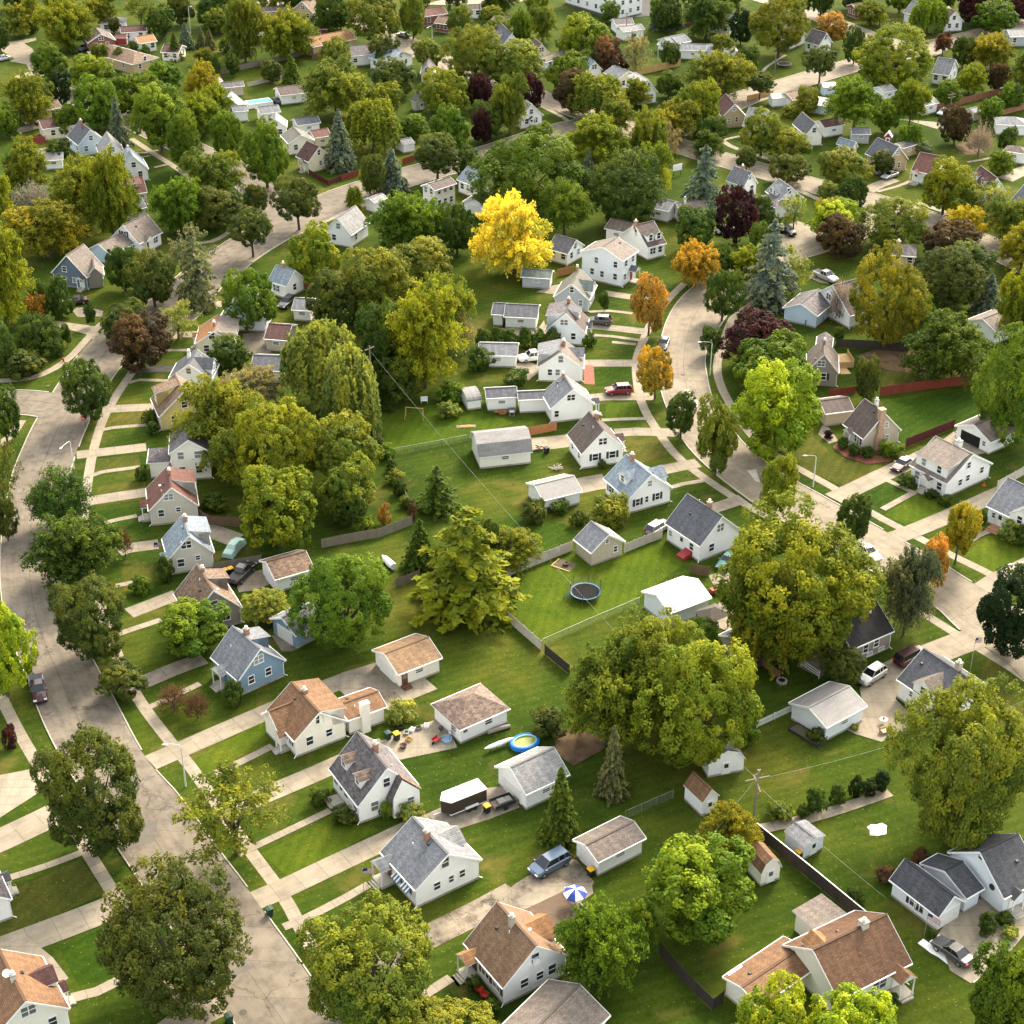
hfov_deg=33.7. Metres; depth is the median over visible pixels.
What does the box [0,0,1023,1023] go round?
lawn ground
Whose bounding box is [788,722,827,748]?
planter bed
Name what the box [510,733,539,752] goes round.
inflatable pool
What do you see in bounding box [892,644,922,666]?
parked car
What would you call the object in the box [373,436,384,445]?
shrub
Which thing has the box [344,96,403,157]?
weeping tree
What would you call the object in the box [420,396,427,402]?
garden seat swing
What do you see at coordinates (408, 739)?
patio chair
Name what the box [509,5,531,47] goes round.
airy shade tree
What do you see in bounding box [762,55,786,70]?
garden path
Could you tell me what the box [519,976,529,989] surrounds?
window
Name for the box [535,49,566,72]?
house
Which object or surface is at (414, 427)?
lawn
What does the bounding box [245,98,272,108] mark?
above ground pool
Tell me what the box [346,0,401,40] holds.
broadleaf tree
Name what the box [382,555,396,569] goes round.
boat trailer
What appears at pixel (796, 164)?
broadleaf tree
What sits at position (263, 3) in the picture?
broadleaf tree
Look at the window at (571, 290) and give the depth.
315.25 m
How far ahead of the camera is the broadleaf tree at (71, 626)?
216.46 m
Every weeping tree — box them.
[276,317,356,412]
[319,341,382,438]
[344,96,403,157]
[566,71,627,121]
[907,0,948,33]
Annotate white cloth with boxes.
[867,823,886,835]
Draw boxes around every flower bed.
[555,729,604,765]
[833,444,898,463]
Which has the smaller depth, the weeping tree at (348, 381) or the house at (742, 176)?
the weeping tree at (348, 381)
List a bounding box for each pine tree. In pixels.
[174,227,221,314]
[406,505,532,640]
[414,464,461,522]
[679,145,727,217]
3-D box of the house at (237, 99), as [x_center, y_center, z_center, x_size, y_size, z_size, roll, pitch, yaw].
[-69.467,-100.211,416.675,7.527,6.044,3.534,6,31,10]
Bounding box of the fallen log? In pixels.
[486,724,510,733]
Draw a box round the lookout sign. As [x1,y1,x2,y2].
[673,164,681,175]
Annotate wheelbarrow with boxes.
[431,734,443,744]
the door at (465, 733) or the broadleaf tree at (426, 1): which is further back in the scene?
the broadleaf tree at (426, 1)
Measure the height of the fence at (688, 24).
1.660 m
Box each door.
[79,280,84,287]
[264,566,274,588]
[277,623,292,645]
[339,785,343,799]
[379,656,394,682]
[387,869,392,876]
[401,673,408,684]
[461,728,468,740]
[467,203,479,213]
[472,962,477,972]
[503,775,521,804]
[580,845,594,867]
[670,208,674,219]
[676,547,691,560]
[679,534,684,548]
[706,799,713,813]
[721,761,730,774]
[766,868,775,883]
[785,98,790,105]
[809,840,817,855]
[849,434,853,442]
[890,979,898,987]
[924,480,930,488]
[936,902,960,929]
[996,513,1003,527]
[1007,898,1016,908]
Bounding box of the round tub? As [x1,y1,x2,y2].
[441,735,451,742]
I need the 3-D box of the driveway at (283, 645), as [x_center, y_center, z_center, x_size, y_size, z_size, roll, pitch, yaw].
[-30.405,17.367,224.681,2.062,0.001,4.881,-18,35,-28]
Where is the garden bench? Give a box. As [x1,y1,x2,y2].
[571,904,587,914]
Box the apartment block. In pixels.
[565,0,641,17]
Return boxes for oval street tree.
[59,322,71,345]
[83,300,95,323]
[107,16,119,32]
[112,46,122,55]
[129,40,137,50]
[208,52,220,75]
[225,52,239,76]
[476,517,499,550]
[598,291,608,309]
[629,271,670,335]
[695,391,738,474]
[747,220,770,248]
[759,452,799,518]
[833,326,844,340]
[855,353,880,401]
[920,531,950,587]
[944,501,983,563]
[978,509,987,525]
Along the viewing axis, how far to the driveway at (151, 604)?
232.48 m
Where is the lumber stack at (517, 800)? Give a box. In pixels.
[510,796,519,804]
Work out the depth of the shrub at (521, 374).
289.62 m
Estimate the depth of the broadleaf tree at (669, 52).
451.50 m
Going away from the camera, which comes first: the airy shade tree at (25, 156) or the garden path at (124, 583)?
the garden path at (124, 583)
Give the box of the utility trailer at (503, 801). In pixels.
[489,792,515,810]
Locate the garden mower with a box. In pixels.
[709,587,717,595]
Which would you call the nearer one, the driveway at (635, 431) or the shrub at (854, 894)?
the shrub at (854, 894)
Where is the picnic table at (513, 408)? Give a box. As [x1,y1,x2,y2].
[504,407,517,412]
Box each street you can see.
[0,299,341,1023]
[1,38,43,75]
[3,390,67,416]
[48,88,300,222]
[137,119,580,334]
[256,0,1023,272]
[424,0,522,4]
[662,212,1023,679]
[682,19,1023,134]
[755,0,946,55]
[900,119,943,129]
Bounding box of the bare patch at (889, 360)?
[856,346,943,376]
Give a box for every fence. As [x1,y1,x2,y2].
[198,509,241,526]
[213,554,261,567]
[220,50,305,74]
[247,74,281,86]
[308,169,340,185]
[312,52,326,59]
[321,515,412,547]
[341,170,358,180]
[377,432,406,495]
[395,435,466,452]
[395,569,419,587]
[402,155,414,164]
[502,611,541,650]
[504,540,572,575]
[528,422,556,434]
[542,597,639,646]
[544,644,569,674]
[558,265,573,276]
[624,529,662,552]
[625,790,673,816]
[637,59,680,74]
[659,942,724,1011]
[684,21,694,27]
[690,563,709,576]
[747,90,772,99]
[755,823,865,911]
[756,657,780,678]
[756,705,791,727]
[801,661,819,678]
[829,385,855,396]
[835,338,909,351]
[880,375,975,395]
[905,419,955,447]
[936,88,1001,110]
[984,104,1023,119]
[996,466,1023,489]
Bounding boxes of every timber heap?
[495,409,506,414]
[548,464,562,469]
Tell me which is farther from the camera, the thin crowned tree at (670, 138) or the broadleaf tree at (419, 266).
the thin crowned tree at (670, 138)
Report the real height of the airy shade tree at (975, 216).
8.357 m
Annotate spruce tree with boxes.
[108,96,134,148]
[167,32,185,61]
[178,22,195,50]
[195,27,205,48]
[203,28,216,50]
[228,44,254,57]
[278,54,303,85]
[323,108,358,174]
[375,148,411,195]
[397,519,438,575]
[480,0,506,13]
[536,766,582,850]
[582,148,596,177]
[592,725,630,807]
[647,11,665,31]
[664,25,677,31]
[678,10,685,29]
[739,218,800,315]
[968,273,1000,314]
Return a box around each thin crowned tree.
[0,439,24,501]
[122,0,156,24]
[156,299,202,340]
[160,221,217,279]
[171,756,290,872]
[454,311,476,354]
[623,30,653,72]
[645,121,682,154]
[780,192,808,227]
[780,241,813,294]
[872,10,889,26]
[974,180,1012,211]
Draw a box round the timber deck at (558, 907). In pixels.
[524,887,582,929]
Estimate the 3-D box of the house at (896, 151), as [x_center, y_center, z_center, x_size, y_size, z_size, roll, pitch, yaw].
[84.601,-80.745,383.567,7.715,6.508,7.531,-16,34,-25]
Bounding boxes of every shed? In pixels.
[114,34,128,45]
[396,137,414,153]
[411,92,426,110]
[459,386,481,409]
[683,771,719,816]
[700,734,745,777]
[747,841,781,885]
[768,93,785,106]
[784,819,825,859]
[884,130,892,142]
[966,107,979,120]
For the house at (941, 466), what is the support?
on the lawn ground at (516, 672)
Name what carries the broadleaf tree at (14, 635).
on the lawn ground at (516, 672)
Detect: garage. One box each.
[44,152,63,169]
[126,197,146,220]
[220,80,244,95]
[250,354,284,382]
[255,104,280,120]
[259,549,311,590]
[263,323,297,351]
[269,602,324,647]
[273,84,306,104]
[291,115,320,132]
[291,297,315,321]
[307,128,329,147]
[363,193,386,212]
[371,633,442,690]
[430,683,510,743]
[462,194,490,213]
[470,426,532,468]
[478,342,518,367]
[483,386,517,410]
[491,302,540,328]
[494,746,569,809]
[502,979,610,1023]
[520,268,554,288]
[526,474,582,511]
[572,816,646,875]
[573,520,625,565]
[604,218,633,239]
[610,17,634,32]
[615,23,644,40]
[641,576,711,627]
[650,198,676,221]
[680,43,706,59]
[705,43,723,54]
[718,628,751,661]
[720,47,737,59]
[781,89,802,105]
[788,681,867,739]
[808,97,831,114]
[814,117,845,137]
[819,82,835,95]
[849,127,870,143]
[872,83,896,99]
[895,139,917,156]
[918,97,938,114]
[954,414,1015,453]
[968,309,1018,343]
[994,116,1023,135]
[1003,145,1023,164]
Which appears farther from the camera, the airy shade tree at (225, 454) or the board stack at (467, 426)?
the board stack at (467, 426)
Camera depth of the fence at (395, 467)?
264.03 m
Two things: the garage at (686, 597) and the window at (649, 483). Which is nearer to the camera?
the garage at (686, 597)
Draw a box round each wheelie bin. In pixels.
[223,1011,233,1023]
[227,566,233,573]
[264,905,273,916]
[265,620,272,628]
[383,729,391,740]
[392,730,400,740]
[482,802,490,813]
[543,446,549,453]
[586,865,595,877]
[794,848,802,857]
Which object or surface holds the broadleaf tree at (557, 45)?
on the lawn ground at (516, 672)
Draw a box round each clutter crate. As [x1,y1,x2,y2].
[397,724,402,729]
[415,725,421,730]
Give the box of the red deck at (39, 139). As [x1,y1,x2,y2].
[24,134,45,142]
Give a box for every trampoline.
[563,573,600,604]
[777,61,791,65]
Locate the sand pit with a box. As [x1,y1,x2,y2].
[551,558,576,571]
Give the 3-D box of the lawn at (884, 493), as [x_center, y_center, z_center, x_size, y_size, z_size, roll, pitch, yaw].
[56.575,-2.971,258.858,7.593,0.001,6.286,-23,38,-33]
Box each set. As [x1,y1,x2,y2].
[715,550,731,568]
[880,716,887,722]
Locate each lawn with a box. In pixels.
[6,860,103,932]
[61,927,112,985]
[94,455,140,473]
[95,506,150,537]
[97,481,145,504]
[105,411,145,427]
[120,581,162,618]
[121,564,159,590]
[192,722,270,774]
[206,289,231,307]
[262,818,377,875]
[380,403,514,451]
[496,515,577,566]
[503,541,683,643]
[594,368,632,385]
[605,402,639,417]
[626,436,668,462]
[778,435,882,485]
[863,482,907,507]
[877,368,962,386]
[882,388,991,443]
[885,494,946,524]
[963,535,1023,571]
[980,658,1023,733]
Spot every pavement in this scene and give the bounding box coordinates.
[0,322,101,382]
[0,420,25,445]
[0,692,210,1023]
[79,341,320,957]
[130,138,192,178]
[181,221,246,243]
[233,203,365,277]
[540,106,568,120]
[632,283,772,520]
[713,283,1019,588]
[723,140,804,170]
[771,182,822,201]
[893,598,1023,680]
[916,202,949,214]
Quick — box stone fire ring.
[776,677,787,684]
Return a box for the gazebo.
[694,603,728,625]
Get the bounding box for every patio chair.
[403,730,409,735]
[405,736,412,741]
[409,726,415,732]
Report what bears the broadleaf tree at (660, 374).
on the lawn ground at (516, 672)
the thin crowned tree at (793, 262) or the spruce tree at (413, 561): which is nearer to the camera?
the spruce tree at (413, 561)
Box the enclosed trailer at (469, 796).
[433,778,486,815]
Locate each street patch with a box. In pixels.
[116,818,157,851]
[167,812,175,824]
[231,960,251,976]
[684,389,699,407]
[747,469,759,481]
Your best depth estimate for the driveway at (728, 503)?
255.94 m
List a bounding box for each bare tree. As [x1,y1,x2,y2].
[9,178,50,208]
[114,525,133,556]
[154,682,193,715]
[181,688,211,722]
[502,111,521,129]
[826,276,849,319]
[963,121,995,156]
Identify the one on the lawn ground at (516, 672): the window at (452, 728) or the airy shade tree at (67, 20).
the airy shade tree at (67, 20)
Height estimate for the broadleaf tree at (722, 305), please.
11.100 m
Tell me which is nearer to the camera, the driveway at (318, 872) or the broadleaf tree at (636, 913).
the broadleaf tree at (636, 913)
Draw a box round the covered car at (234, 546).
[222,537,246,558]
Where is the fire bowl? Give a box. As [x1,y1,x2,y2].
[399,742,406,748]
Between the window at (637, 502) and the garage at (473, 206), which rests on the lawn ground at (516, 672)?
the garage at (473, 206)
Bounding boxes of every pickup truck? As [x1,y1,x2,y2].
[28,672,47,703]
[227,560,256,585]
[517,349,537,362]
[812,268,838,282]
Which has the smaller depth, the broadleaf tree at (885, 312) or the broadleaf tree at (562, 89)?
the broadleaf tree at (885, 312)
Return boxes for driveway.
[0,770,38,816]
[0,805,57,851]
[0,890,132,949]
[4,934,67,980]
[17,124,38,132]
[54,321,98,335]
[73,307,102,316]
[76,443,146,458]
[80,488,145,507]
[102,403,153,413]
[115,539,158,554]
[125,590,175,617]
[126,655,207,693]
[129,365,174,373]
[145,674,339,768]
[158,997,226,1023]
[173,331,196,338]
[209,524,242,544]
[211,300,221,306]
[214,738,380,820]
[237,570,269,591]
[242,331,270,353]
[250,812,429,907]
[271,635,297,650]
[320,883,510,989]
[334,663,398,695]
[381,689,399,709]
[425,786,519,827]
[488,859,593,909]
[500,321,546,335]
[510,362,538,381]
[531,434,568,449]
[537,284,559,293]
[576,474,605,493]
[585,360,639,366]
[589,393,653,400]
[592,324,645,333]
[606,290,647,298]
[612,341,635,344]
[614,427,679,436]
[663,459,701,473]
[708,571,732,630]
[712,495,747,511]
[789,221,810,265]
[809,272,832,283]
[825,452,916,502]
[847,665,909,741]
[862,178,898,191]
[882,631,984,672]
[888,487,996,541]
[938,899,1023,982]
[944,432,984,454]
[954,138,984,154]
[975,558,1023,592]
[998,166,1023,181]
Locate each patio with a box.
[379,720,456,759]
[394,678,436,700]
[516,883,592,908]
[583,365,594,384]
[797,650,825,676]
[818,425,836,442]
[839,367,850,373]
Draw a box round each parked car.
[0,54,11,61]
[63,295,88,303]
[76,43,87,50]
[270,96,280,103]
[277,293,296,308]
[395,32,411,38]
[527,845,572,878]
[588,314,612,325]
[605,382,632,395]
[643,519,667,534]
[657,336,669,350]
[714,225,734,234]
[780,223,796,235]
[857,541,882,561]
[857,661,888,686]
[881,170,899,179]
[890,455,913,472]
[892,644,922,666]
[930,934,973,968]
[936,107,945,115]
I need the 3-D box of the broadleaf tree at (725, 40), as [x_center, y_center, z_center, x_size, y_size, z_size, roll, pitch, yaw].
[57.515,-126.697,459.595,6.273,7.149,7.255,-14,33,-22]
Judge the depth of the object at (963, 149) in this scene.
396.30 m
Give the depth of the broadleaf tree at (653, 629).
201.94 m
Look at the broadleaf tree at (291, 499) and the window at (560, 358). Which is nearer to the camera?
the broadleaf tree at (291, 499)
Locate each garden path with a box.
[10,848,88,879]
[70,977,129,1000]
[87,465,139,477]
[101,424,146,430]
[107,514,136,523]
[115,581,132,586]
[120,618,161,635]
[128,379,167,382]
[136,149,158,153]
[143,682,201,710]
[167,349,194,350]
[214,744,273,775]
[238,808,331,855]
[282,882,370,929]
[420,975,453,996]
[589,310,632,313]
[593,334,640,340]
[601,417,649,420]
[671,479,703,487]
[760,789,893,831]
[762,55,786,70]
[877,180,908,191]
[878,477,915,493]
[880,492,916,510]
[966,157,988,162]
[973,530,990,541]
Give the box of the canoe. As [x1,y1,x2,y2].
[484,737,513,750]
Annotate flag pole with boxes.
[153,542,162,557]
[362,868,374,889]
[924,913,940,935]
[970,637,981,669]
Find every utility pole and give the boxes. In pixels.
[365,345,373,365]
[745,769,769,822]
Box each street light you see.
[59,441,74,468]
[162,743,186,786]
[698,341,711,374]
[803,455,816,486]
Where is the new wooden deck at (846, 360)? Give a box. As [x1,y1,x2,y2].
[838,349,853,367]
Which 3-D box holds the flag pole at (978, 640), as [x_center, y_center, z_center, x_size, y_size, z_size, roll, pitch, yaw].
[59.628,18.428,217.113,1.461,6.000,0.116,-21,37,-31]
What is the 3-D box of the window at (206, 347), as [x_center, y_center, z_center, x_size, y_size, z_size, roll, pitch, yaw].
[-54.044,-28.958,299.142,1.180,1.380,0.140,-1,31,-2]
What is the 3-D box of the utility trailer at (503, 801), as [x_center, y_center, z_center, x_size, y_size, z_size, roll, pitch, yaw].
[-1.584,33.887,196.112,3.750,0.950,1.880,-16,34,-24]
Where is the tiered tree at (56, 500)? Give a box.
[21,461,94,526]
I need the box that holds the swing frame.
[404,407,424,419]
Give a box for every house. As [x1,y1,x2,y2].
[0,870,19,922]
[0,949,76,1023]
[24,99,61,124]
[36,114,85,140]
[51,244,104,291]
[66,118,101,155]
[84,26,115,50]
[88,43,158,73]
[88,213,162,263]
[96,131,123,158]
[99,17,126,32]
[120,25,146,41]
[120,145,149,180]
[120,176,148,204]
[131,34,156,51]
[138,465,198,525]
[146,423,212,479]
[150,373,203,430]
[159,513,214,574]
[160,44,186,61]
[168,349,219,384]
[170,563,242,627]
[190,314,239,354]
[210,625,287,695]
[221,286,272,331]
[225,91,245,114]
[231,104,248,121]
[261,5,286,16]
[261,678,387,758]
[266,112,287,138]
[269,261,305,297]
[280,126,314,154]
[293,0,318,21]
[295,141,329,173]
[306,29,356,55]
[314,25,335,34]
[325,731,421,824]
[326,205,369,247]
[340,44,413,68]
[368,816,482,909]
[420,58,435,83]
[420,176,456,208]
[421,6,447,26]
[434,15,456,33]
[453,901,568,1007]
[456,166,493,195]
[466,4,481,18]
[491,15,516,33]
[492,23,520,53]
[517,100,542,128]
[517,371,602,422]
[531,38,548,58]
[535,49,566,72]
[537,338,584,381]
[545,296,592,345]
[548,234,584,265]
[553,264,597,311]
[566,411,626,468]
[580,237,640,286]
[586,57,602,76]
[603,65,633,87]
[603,451,672,512]
[621,219,666,259]
[625,72,657,104]
[657,33,683,50]
[664,493,738,561]
[671,34,691,51]
[674,196,707,220]
[710,13,736,34]
[717,93,745,127]
[722,893,917,1013]
[726,164,757,195]
[742,107,769,137]
[756,178,803,218]
[781,24,805,49]
[782,278,872,328]
[792,112,823,145]
[804,28,832,52]
[804,332,838,386]
[813,598,894,665]
[816,396,901,450]
[836,137,858,155]
[846,2,865,18]
[865,137,908,173]
[888,832,1023,929]
[892,239,916,266]
[896,648,986,717]
[903,1,919,22]
[909,152,943,185]
[909,436,992,495]
[931,57,958,84]
[941,6,963,31]
[972,165,1003,203]
[985,477,1023,534]
[1004,29,1023,46]
[1011,185,1023,216]
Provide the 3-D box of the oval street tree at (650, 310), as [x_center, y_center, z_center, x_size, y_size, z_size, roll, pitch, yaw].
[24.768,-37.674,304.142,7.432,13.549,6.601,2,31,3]
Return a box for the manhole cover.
[239,1009,246,1014]
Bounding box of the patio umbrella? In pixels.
[563,885,586,902]
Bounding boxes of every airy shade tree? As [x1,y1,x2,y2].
[0,2,33,36]
[0,69,54,126]
[0,132,51,194]
[0,173,13,217]
[0,220,36,327]
[1,197,91,256]
[18,507,126,590]
[21,0,41,30]
[31,0,98,49]
[42,0,78,7]
[46,151,95,227]
[80,0,120,26]
[89,43,109,62]
[123,182,142,216]
[149,173,208,233]
[167,373,271,474]
[176,88,222,135]
[176,146,248,197]
[183,57,221,100]
[193,47,213,62]
[200,78,234,114]
[201,418,271,485]
[220,362,281,410]
[221,0,265,62]
[240,587,291,625]
[256,3,320,59]
[296,53,373,115]
[343,185,363,211]
[357,169,379,195]
[363,189,447,249]
[383,278,469,389]
[411,269,476,348]
[467,187,553,280]
[488,71,529,134]
[490,0,519,13]
[490,524,543,576]
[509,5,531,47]
[528,2,557,42]
[552,890,649,998]
[556,630,657,748]
[565,111,629,169]
[600,97,637,131]
[622,76,652,106]
[627,103,668,151]
[627,140,674,203]
[653,98,700,141]
[670,235,720,286]
[678,49,757,98]
[680,0,733,38]
[689,129,724,159]
[695,799,764,860]
[711,243,742,272]
[721,554,806,680]
[729,242,767,280]
[778,0,807,11]
[813,196,852,232]
[822,74,883,126]
[852,0,887,24]
[880,544,943,635]
[890,76,932,125]
[896,122,925,142]
[896,308,996,390]
[897,294,936,334]
[934,30,953,54]
[939,0,958,8]
[944,203,990,241]
[953,61,989,93]
[966,30,1017,70]
[984,150,1016,174]
[984,193,1023,242]
[996,264,1023,338]
[997,220,1023,269]
[1007,50,1023,85]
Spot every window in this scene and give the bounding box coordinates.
[20,1004,37,1019]
[47,1015,58,1023]
[50,130,55,135]
[131,162,135,167]
[157,509,164,517]
[163,493,173,500]
[177,451,184,459]
[177,558,185,567]
[180,540,192,549]
[181,401,188,408]
[185,368,191,373]
[194,450,200,458]
[195,465,202,473]
[195,555,200,560]
[203,345,209,351]
[208,332,215,339]
[210,599,218,608]
[248,674,255,685]
[253,653,264,665]
[265,666,271,676]
[288,737,294,748]
[290,576,296,581]
[305,735,314,746]
[315,714,323,724]
[325,727,333,737]
[370,799,378,812]
[382,776,390,788]
[407,795,414,803]
[415,667,423,674]
[433,880,441,891]
[441,856,449,869]
[448,874,454,884]
[450,724,456,733]
[458,868,465,879]
[479,964,490,982]
[484,718,492,725]
[490,977,502,996]
[498,400,505,403]
[501,455,509,459]
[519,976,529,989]
[530,951,539,965]
[535,969,544,981]
[541,786,551,794]
[547,369,552,375]
[547,962,556,976]
[554,410,558,417]
[555,369,559,375]
[558,356,563,362]
[560,254,565,260]
[560,319,567,325]
[567,394,575,400]
[569,286,573,292]
[570,333,575,339]
[578,299,582,306]
[589,453,600,460]
[594,256,598,263]
[598,437,607,445]
[606,450,618,458]
[607,484,613,494]
[613,261,617,268]
[613,545,617,552]
[616,851,625,859]
[633,497,642,506]
[647,480,652,487]
[650,247,655,254]
[652,492,661,500]
[668,529,672,537]
[688,541,693,551]
[708,542,714,552]
[716,522,724,533]
[816,360,825,366]
[819,373,828,380]
[840,718,848,725]
[862,644,868,654]
[872,978,887,992]
[873,639,879,648]
[906,257,912,263]
[906,896,922,912]
[914,470,920,479]
[915,903,923,915]
[935,481,941,491]
[957,478,962,486]
[965,474,969,481]
[966,461,971,469]
[979,466,984,474]
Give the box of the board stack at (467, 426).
[456,424,475,427]
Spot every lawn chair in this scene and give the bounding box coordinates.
[473,983,483,992]
[479,986,489,999]
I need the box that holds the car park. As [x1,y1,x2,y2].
[568,0,649,17]
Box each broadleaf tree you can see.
[0,16,10,52]
[0,103,19,137]
[0,320,16,370]
[0,348,47,380]
[0,383,20,441]
[0,495,19,540]
[0,600,38,696]
[3,0,24,6]
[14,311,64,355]
[29,41,68,78]
[29,720,144,857]
[33,77,54,101]
[45,137,70,159]
[46,65,71,106]
[46,569,127,661]
[52,103,77,133]
[58,356,112,421]
[68,53,115,86]
[69,72,119,130]
[94,656,148,700]
[94,849,253,1022]
[99,296,146,339]
[104,69,160,114]
[104,244,139,290]
[105,309,173,372]
[122,80,189,152]
[122,245,176,307]
[142,2,174,37]
[146,59,183,91]
[155,596,232,658]
[159,61,178,81]
[165,109,204,170]
[166,0,194,25]
[188,185,243,227]
[195,0,237,23]
[200,7,227,34]
[206,332,252,371]
[209,108,248,160]
[220,267,277,330]
[226,205,273,257]
[233,393,320,484]
[237,464,317,548]
[241,115,289,187]
[243,183,267,211]
[257,0,283,6]
[260,57,283,82]
[269,175,322,229]
[284,0,311,7]
[285,552,394,650]
[286,219,341,283]
[294,888,434,1023]
[305,267,363,327]
[306,408,384,480]
[309,0,351,32]
[316,451,375,520]
[317,34,351,63]
[329,481,368,525]
[339,246,417,320]
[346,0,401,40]
[354,297,412,379]
[360,153,385,194]
[365,80,404,111]
[367,32,400,58]
[368,56,416,93]
[373,356,418,404]
[384,995,499,1023]
[389,235,454,287]
[397,113,430,138]
[399,0,425,38]
[408,0,430,7]
[410,37,442,64]
[413,131,463,179]
[414,237,445,263]
[416,66,469,112]
[429,102,469,150]
[434,201,475,253]
[439,23,502,84]
[445,0,467,10]
[445,3,475,37]
[452,144,478,175]
[465,71,492,107]
[465,130,584,209]
[470,107,492,144]
[472,99,502,138]
[478,4,506,22]
[479,38,546,84]
[486,15,512,40]
[519,120,553,150]
[521,72,545,107]
[523,0,548,12]
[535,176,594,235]
[545,48,589,88]
[552,66,584,113]
[555,37,584,50]
[558,11,614,56]
[568,164,592,191]
[579,48,602,65]
[585,146,666,223]
[591,34,622,72]
[599,0,620,22]
[605,604,708,726]
[622,637,763,769]
[627,894,660,959]
[635,345,673,399]
[641,831,757,946]
[650,0,682,31]
[655,69,683,97]
[658,615,726,682]
[660,40,680,64]
[665,390,696,438]
[672,76,720,128]
[675,204,715,246]
[681,0,692,8]
[689,94,720,128]
[693,114,727,142]
[699,324,722,354]
[702,268,746,320]
[705,83,723,101]
[710,33,736,52]
[710,485,889,664]
[715,184,760,243]
[717,0,741,9]
[717,306,794,363]
[727,327,807,394]
[729,6,752,44]
[729,356,823,460]
[731,969,809,1023]
[735,44,760,76]
[735,145,756,169]
[740,106,783,155]
[745,70,776,99]
[747,0,811,56]
[753,195,772,219]
[767,153,811,182]
[770,126,812,157]
[795,84,818,113]
[801,44,837,83]
[804,197,865,245]
[807,0,834,16]
[808,981,897,1023]
[814,11,847,46]
[816,144,874,187]
[816,179,840,198]
[816,212,867,257]
[819,646,867,684]
[836,492,872,540]
[838,172,868,208]
[842,0,864,7]
[842,24,865,63]
[847,239,932,346]
[851,22,934,88]
[853,196,931,246]
[869,97,899,133]
[869,149,894,174]
[882,671,1023,851]
[883,47,906,68]
[885,0,913,11]
[911,245,988,307]
[920,218,982,260]
[921,154,977,214]
[932,78,962,105]
[936,103,972,144]
[946,238,998,279]
[952,35,976,66]
[957,0,999,25]
[962,177,982,203]
[966,939,1023,1023]
[970,0,1019,34]
[970,321,1023,446]
[976,562,1023,659]
[977,96,1004,122]
[986,62,1011,90]
[997,125,1018,148]
[999,80,1023,108]
[1001,0,1023,19]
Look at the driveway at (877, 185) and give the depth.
375.93 m
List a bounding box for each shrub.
[0,723,16,749]
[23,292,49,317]
[26,23,39,33]
[26,278,49,314]
[41,273,75,319]
[49,338,64,356]
[67,45,77,53]
[128,574,151,595]
[133,464,147,480]
[137,45,153,55]
[141,408,156,423]
[145,421,158,435]
[155,554,174,582]
[199,491,228,512]
[218,34,230,52]
[222,677,243,707]
[308,786,331,806]
[331,804,358,824]
[355,515,375,531]
[370,427,379,436]
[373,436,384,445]
[377,502,391,525]
[378,401,395,412]
[378,442,396,459]
[378,799,392,819]
[384,468,405,484]
[385,698,418,722]
[386,458,397,471]
[387,708,402,725]
[393,479,408,494]
[395,800,425,822]
[399,495,416,508]
[407,503,416,518]
[435,380,464,403]
[435,400,462,418]
[466,974,479,992]
[467,345,495,371]
[473,328,491,345]
[481,996,500,1014]
[490,326,504,341]
[502,328,519,342]
[502,367,528,386]
[517,326,532,347]
[520,497,546,524]
[529,705,567,739]
[530,328,544,348]
[543,326,560,341]
[547,499,569,515]
[568,509,589,526]
[581,332,596,347]
[587,492,630,529]
[597,459,607,468]
[618,56,630,69]
[720,720,762,745]
[765,209,779,230]
[765,798,796,821]
[780,102,802,118]
[797,802,809,819]
[805,727,826,744]
[805,787,827,813]
[823,430,833,438]
[828,783,846,804]
[837,436,849,448]
[846,886,866,902]
[848,443,860,456]
[848,774,864,797]
[849,724,858,730]
[861,445,873,457]
[861,777,876,797]
[874,768,890,791]
[875,864,894,882]
[878,439,904,458]
[887,992,899,1005]
[895,472,915,488]
[910,846,930,865]
[915,141,934,153]
[924,488,939,498]
[925,927,936,938]
[937,494,954,507]
[978,911,998,937]
[993,910,1014,926]
[996,518,1019,543]
[1000,924,1018,940]
[1012,524,1023,545]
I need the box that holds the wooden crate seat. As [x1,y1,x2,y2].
[879,726,886,735]
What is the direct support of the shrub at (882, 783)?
on the lawn ground at (516, 672)
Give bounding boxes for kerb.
[0,298,235,1023]
[5,389,48,391]
[65,366,339,1017]
[67,103,245,198]
[175,119,574,277]
[183,173,457,328]
[258,3,1021,273]
[398,30,999,239]
[660,212,1023,681]
[685,56,918,135]
[705,225,1021,609]
[734,19,1020,92]
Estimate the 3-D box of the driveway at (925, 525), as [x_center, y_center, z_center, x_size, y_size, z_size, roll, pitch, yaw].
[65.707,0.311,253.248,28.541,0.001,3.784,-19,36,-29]
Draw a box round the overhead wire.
[375,357,735,757]

